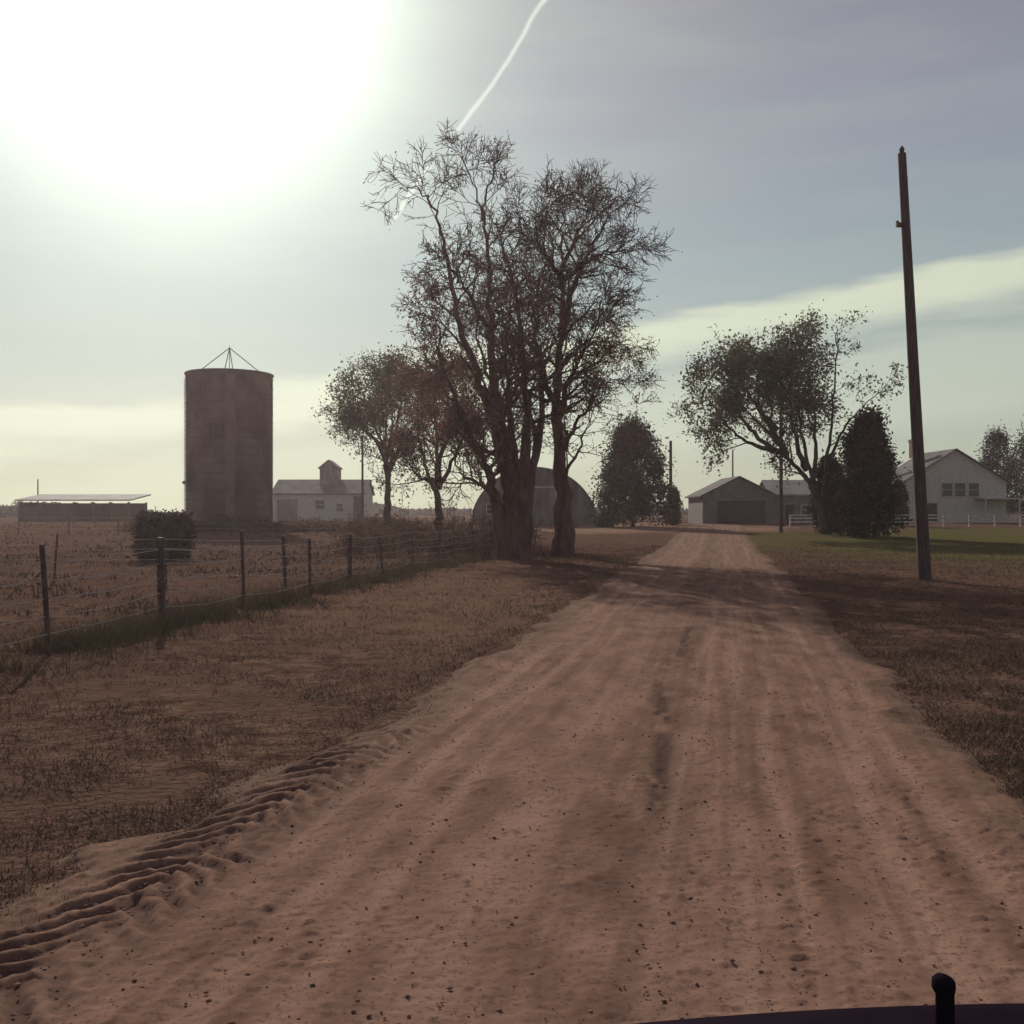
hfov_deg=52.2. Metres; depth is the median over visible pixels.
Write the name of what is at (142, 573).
pasture grass
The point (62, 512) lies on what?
cattle shed
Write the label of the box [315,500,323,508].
window glass
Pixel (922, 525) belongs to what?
utility pole
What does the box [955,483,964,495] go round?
window glass
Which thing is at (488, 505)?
window glass
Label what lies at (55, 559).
wire fence
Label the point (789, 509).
door
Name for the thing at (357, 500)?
door
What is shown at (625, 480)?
cedar tree
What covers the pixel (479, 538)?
brush thicket
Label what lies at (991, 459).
broadleaf tree
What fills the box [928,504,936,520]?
door
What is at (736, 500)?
garage
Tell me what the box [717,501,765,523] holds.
garage door
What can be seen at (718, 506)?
door panels
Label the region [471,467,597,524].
quonset hut
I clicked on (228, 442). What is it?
silo
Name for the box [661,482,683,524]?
shrub
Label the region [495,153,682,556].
bare tree
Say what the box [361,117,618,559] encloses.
bare tree
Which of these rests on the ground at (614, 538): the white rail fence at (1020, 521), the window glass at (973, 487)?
the white rail fence at (1020, 521)
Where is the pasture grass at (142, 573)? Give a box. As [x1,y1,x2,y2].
[0,522,582,614]
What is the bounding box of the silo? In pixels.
[182,346,273,530]
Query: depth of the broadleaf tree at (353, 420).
76.32 m
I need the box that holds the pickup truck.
[634,972,1023,1023]
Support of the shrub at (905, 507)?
on the ground at (614, 538)
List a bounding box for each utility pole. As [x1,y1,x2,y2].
[37,479,38,501]
[361,438,363,519]
[669,441,671,507]
[732,450,733,476]
[779,387,782,532]
[896,146,931,580]
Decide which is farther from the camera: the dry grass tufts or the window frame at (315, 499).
the window frame at (315, 499)
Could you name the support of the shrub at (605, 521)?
on the ground at (614, 538)
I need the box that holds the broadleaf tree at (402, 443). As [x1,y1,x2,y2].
[355,332,501,526]
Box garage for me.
[685,476,814,523]
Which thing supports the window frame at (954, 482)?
in the farmhouse
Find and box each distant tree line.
[0,501,1023,515]
[0,506,17,517]
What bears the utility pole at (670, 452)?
on the ground at (614, 538)
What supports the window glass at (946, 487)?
in the farmhouse
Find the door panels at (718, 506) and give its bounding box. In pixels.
[718,506,764,518]
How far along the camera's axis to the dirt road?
5.96 m
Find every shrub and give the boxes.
[594,510,615,526]
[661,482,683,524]
[893,478,913,525]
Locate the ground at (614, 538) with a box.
[0,512,1023,905]
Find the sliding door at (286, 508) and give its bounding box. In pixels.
[277,499,297,520]
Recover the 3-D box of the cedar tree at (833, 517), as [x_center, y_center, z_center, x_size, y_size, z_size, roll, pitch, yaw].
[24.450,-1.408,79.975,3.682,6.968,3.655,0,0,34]
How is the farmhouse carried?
on the ground at (614, 538)
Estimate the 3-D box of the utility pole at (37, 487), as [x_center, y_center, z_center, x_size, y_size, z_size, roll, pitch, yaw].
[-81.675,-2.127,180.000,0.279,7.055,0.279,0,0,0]
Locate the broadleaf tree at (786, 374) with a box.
[663,299,907,529]
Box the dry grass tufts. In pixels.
[0,544,1023,939]
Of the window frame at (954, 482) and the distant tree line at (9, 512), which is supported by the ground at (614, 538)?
the distant tree line at (9, 512)
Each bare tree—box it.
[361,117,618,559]
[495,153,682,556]
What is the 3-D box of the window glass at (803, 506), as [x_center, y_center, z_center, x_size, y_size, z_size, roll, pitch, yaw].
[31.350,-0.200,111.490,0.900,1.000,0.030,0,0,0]
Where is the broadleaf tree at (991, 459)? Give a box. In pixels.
[974,419,1022,519]
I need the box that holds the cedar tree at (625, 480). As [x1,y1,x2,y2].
[584,406,675,526]
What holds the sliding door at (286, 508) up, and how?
in the white barn
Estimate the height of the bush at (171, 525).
2.549 m
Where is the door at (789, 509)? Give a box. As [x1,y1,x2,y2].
[785,505,793,523]
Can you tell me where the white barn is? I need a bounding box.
[273,459,374,520]
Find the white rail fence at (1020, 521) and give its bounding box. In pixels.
[789,514,1023,526]
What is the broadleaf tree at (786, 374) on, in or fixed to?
on the ground at (614, 538)
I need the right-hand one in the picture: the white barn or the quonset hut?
the quonset hut
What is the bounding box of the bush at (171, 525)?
[130,506,197,561]
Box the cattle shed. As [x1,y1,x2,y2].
[14,494,150,521]
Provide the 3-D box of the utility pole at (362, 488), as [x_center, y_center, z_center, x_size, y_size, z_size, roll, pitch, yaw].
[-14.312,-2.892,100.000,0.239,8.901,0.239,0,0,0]
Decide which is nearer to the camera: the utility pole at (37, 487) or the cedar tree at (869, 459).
the cedar tree at (869, 459)
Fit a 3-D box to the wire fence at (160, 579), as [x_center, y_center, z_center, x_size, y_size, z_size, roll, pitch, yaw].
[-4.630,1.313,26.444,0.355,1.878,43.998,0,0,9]
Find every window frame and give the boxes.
[314,499,325,509]
[335,503,343,511]
[941,482,953,496]
[954,482,966,496]
[967,482,979,496]
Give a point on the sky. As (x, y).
(181, 181)
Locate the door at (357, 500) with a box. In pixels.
[354,497,360,519]
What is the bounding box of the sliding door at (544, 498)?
[532,488,554,524]
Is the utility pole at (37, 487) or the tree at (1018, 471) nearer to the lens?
the tree at (1018, 471)
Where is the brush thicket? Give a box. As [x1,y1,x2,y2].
[323,502,553,559]
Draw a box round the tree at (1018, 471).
[997,414,1023,520]
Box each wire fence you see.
[0,520,490,654]
[0,533,287,587]
[3,514,417,534]
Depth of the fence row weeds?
18.11 m
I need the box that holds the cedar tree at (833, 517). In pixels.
[805,449,843,533]
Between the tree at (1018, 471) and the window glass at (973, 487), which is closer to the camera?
the window glass at (973, 487)
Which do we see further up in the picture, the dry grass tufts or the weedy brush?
the weedy brush
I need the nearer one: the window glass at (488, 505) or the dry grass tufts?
the dry grass tufts
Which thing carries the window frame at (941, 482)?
in the farmhouse
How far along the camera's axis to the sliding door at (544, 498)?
104.19 m
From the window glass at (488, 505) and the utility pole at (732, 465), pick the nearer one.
the window glass at (488, 505)
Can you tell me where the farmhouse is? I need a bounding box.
[852,439,1021,520]
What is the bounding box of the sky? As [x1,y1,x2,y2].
[0,0,1023,511]
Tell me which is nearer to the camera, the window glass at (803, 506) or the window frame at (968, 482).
the window glass at (803, 506)
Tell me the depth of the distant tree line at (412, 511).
332.50 m
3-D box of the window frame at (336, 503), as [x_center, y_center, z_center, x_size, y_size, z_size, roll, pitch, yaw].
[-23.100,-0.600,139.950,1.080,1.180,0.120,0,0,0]
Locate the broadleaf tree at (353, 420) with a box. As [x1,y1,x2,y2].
[310,340,454,525]
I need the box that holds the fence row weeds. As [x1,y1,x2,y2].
[0,550,497,705]
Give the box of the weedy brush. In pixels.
[113,513,415,531]
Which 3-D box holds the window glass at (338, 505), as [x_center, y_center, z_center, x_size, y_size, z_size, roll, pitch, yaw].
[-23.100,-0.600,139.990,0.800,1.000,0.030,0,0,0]
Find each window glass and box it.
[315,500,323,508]
[337,504,341,510]
[487,504,491,513]
[802,505,809,513]
[942,483,951,495]
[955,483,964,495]
[969,483,978,495]
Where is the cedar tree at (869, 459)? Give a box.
[825,397,910,537]
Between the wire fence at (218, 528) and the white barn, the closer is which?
the wire fence at (218, 528)
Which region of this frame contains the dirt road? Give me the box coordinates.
[0,522,1023,1023]
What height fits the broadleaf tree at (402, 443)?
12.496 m
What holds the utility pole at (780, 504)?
on the ground at (614, 538)

